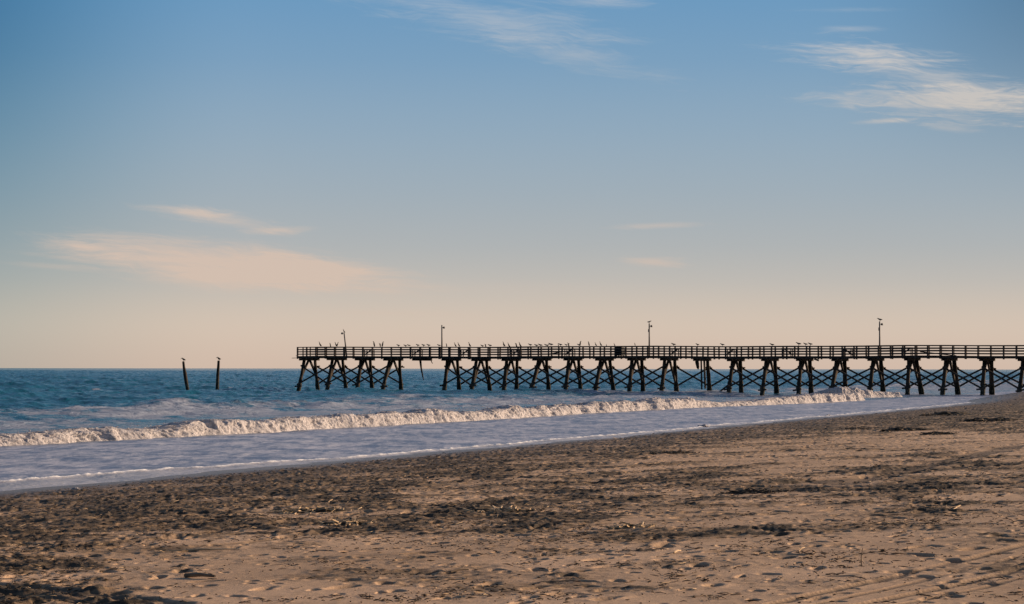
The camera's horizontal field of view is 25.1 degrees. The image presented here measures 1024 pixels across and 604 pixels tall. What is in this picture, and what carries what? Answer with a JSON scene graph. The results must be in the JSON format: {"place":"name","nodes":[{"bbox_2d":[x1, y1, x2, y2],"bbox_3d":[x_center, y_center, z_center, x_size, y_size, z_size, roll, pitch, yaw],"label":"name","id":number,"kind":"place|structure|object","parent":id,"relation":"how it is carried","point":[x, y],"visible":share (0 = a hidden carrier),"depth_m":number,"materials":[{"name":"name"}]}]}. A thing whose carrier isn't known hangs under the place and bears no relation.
{"place":"outdoors","nodes":[
{"label":"outdoors","id":0,"kind":"place"},
{"bbox_2d":[0,392,1023,603],"bbox_3d":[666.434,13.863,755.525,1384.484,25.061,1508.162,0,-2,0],"label":"beach sand","id":1,"kind":"structure","parent":0,"point":[786,464],"depth_m":28.84,"materials":[{"name":"beige sand"}]},
{"bbox_2d":[184,573,215,577],"bbox_3d":[-2.924,2.568,21.605,0.428,0.061,0.041,-1,-2,42],"label":"stick","id":2,"kind":"object","parent":1,"relation":"on","point":[186,575],"visible":1,"depth_m":21.60,"materials":[{"name":"brown wood"}]},
{"bbox_2d":[166,548,239,550],"bbox_3d":[-3.390,2.726,25.281,0.802,0.048,0.021,0,-2,-1],"label":"stick","id":3,"kind":"object","parent":1,"relation":"on","point":[208,549],"visible":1,"depth_m":25.28,"materials":[{"name":"brown wood"}]},
{"bbox_2d":[266,506,361,513],"bbox_3d":[-2.871,3.032,33.406,1.376,0.158,0.858,0,-2,0],"label":"seaweed heap","id":4,"kind":"object","parent":1,"relation":"on","point":[299,510],"visible":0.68,"depth_m":33.28,"materials":[{"name":"beige plant"}]},
{"bbox_2d":[318,517,378,525],"bbox_3d":[-2.079,2.869,29.837,0.949,0.152,0.725,0,-2,0],"label":"seaweed heap","id":5,"kind":"object","parent":1,"relation":"on","point":[346,522],"visible":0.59,"depth_m":29.73,"materials":[{"name":"beige plant"}]},
{"bbox_2d":[450,568,468,572],"bbox_3d":[-0.487,2.491,21.383,0.209,0.038,0.021,1,-2,-38],"label":"stick","id":6,"kind":"object","parent":1,"relation":"on","point":[452,571],"visible":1,"depth_m":21.35,"materials":[{"name":"brown wood"}]},
{"bbox_2d":[463,505,539,512],"bbox_3d":[-0.110,2.907,32.055,1.156,0.143,0.863,0,-2,0],"label":"seaweed heap","id":7,"kind":"object","parent":1,"relation":"on","point":[507,509],"visible":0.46,"depth_m":31.96,"materials":[{"name":"beige plant"}]},
{"bbox_2d":[0,399,1023,603],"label":"dark wrack","id":8,"kind":"object","parent":1,"relation":"on","point":[458,587],"visible":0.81,"depth_m":26.78,"materials":[{"name":"black plant"}]},
{"bbox_2d":[0,402,1023,603],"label":"driftwood bits","id":9,"kind":"object","parent":1,"relation":"on","point":[363,596],"visible":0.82,"depth_m":26.03,"materials":[{"name":"brown wood"}]},
{"bbox_2d":[602,521,665,529],"bbox_3d":[1.454,2.685,27.443,0.757,0.150,0.579,0,-2,0],"label":"seaweed heap","id":10,"kind":"object","parent":1,"relation":"on","point":[625,525],"visible":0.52,"depth_m":27.39,"materials":[{"name":"beige plant"}]},
{"bbox_2d":[647,449,704,454],"bbox_3d":[4.111,3.806,58.207,1.559,0.188,1.053,0,-2,0],"label":"seaweed heap","id":11,"kind":"object","parent":1,"relation":"on","point":[670,452],"visible":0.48,"depth_m":58.05,"materials":[{"name":"black plant"}]},
{"bbox_2d":[720,487,796,493],"bbox_3d":[3.806,2.947,35.678,1.153,0.159,0.873,-1,-2,20],"label":"seaweed heap","id":12,"kind":"object","parent":1,"relation":"on","point":[755,491],"visible":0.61,"depth_m":35.55,"materials":[{"name":"black plant"}]},
{"bbox_2d":[845,427,871,429],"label":"seaweed heap","id":13,"kind":"object","parent":1,"relation":"on","point":[851,428],"visible":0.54,"depth_m":82.04,"materials":[{"name":"black plant"}]},
{"bbox_2d":[881,427,930,431],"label":"seaweed heap","id":14,"kind":"object","parent":1,"relation":"on","point":[902,429],"visible":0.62,"depth_m":77.21,"materials":[{"name":"black plant"}]},
{"bbox_2d":[920,431,956,434],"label":"seaweed heap","id":15,"kind":"object","parent":1,"relation":"on","point":[937,433],"visible":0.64,"depth_m":70.79,"materials":[{"name":"black plant"}]},
{"bbox_2d":[919,411,969,415],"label":"seaweed heap","id":16,"kind":"object","parent":1,"relation":"on","point":[944,413],"visible":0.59,"depth_m":108.27,"materials":[{"name":"black plant"}]},
{"bbox_2d":[960,416,1017,421],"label":"seaweed heap","id":17,"kind":"object","parent":1,"relation":"on","point":[977,419],"visible":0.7,"depth_m":90.86,"materials":[{"name":"black plant"}]},
{"bbox_2d":[0,368,1023,490],"bbox_3d":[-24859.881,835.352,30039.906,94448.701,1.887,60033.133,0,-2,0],"label":"sea water","id":18,"kind":"structure","parent":0,"point":[37,399],"depth_m":131.09,"materials":[{"name":"blue liquid"}]},
{"bbox_2d":[182,361,188,389],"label":"broken pile","id":19,"kind":"object","parent":18,"relation":"in","point":[185,377],"visible":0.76,"depth_m":251.73,"materials":[{"name":"brown wood"}]},
{"bbox_2d":[216,361,219,389],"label":"broken pile","id":20,"kind":"object","parent":18,"relation":"in","point":[217,375],"visible":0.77,"depth_m":251.74,"materials":[{"name":"brown wood"}]},
{"bbox_2d":[0,392,864,445],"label":"breaking wave","id":21,"kind":"object","parent":18,"relation":"on","point":[235,426],"visible":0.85,"depth_m":94.34,"materials":[{"name":"liquid"}]},
{"bbox_2d":[0,390,858,442],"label":"wave spray","id":22,"kind":"object","parent":21,"relation":"on","point":[369,419],"visible":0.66,"depth_m":92.97,"materials":[{"name":"liquid"}]},
{"bbox_2d":[810,386,901,397],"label":"spilling crest","id":23,"kind":"object","parent":18,"relation":"on","point":[864,393],"visible":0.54,"depth_m":193.35,"materials":[{"name":"liquid"}]},
{"bbox_2d":[0,0,1023,369],"label":"sky","id":24,"kind":"structure","parent":0,"point":[242,183],"materials":[{"name":"blue"}]},
{"bbox_2d":[1,410,1023,603],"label":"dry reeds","id":25,"kind":"object","parent":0,"point":[522,537],"visible":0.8,"depth_m":26.66,"materials":[{"name":"beige plant"}]},
{"bbox_3d":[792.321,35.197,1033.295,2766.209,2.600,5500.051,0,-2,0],"label":"seabed","id":26,"kind":"structure","parent":0,"visible":0},
{"bbox_2d":[295,345,1023,395],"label":"pier","id":27,"kind":"structure","parent":26,"relation":"on","point":[737,360],"depth_m":229.94,"materials":[{"name":"brown wood"}]},
{"bbox_2d":[441,325,444,355],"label":"lamp pole","id":28,"kind":"object","parent":27,"relation":"on","point":[442,339],"visible":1,"depth_m":242.22,"materials":[{"name":"grey metal"}]},
{"bbox_2d":[616,347,624,355],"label":"covered bin","id":29,"kind":"object","parent":27,"relation":"on","point":[620,352],"visible":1,"depth_m":231.81,"materials":[{"name":"grey metal"}]},
{"bbox_2d":[648,323,652,355],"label":"lamp pole","id":30,"kind":"object","parent":27,"relation":"on","point":[649,335],"visible":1,"depth_m":230.08,"materials":[{"name":"grey metal"}]},
{"bbox_2d":[878,321,882,355],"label":"lamp pole","id":31,"kind":"object","parent":27,"relation":"on","point":[879,334],"visible":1,"depth_m":217.95,"materials":[{"name":"grey metal"}]}
]}

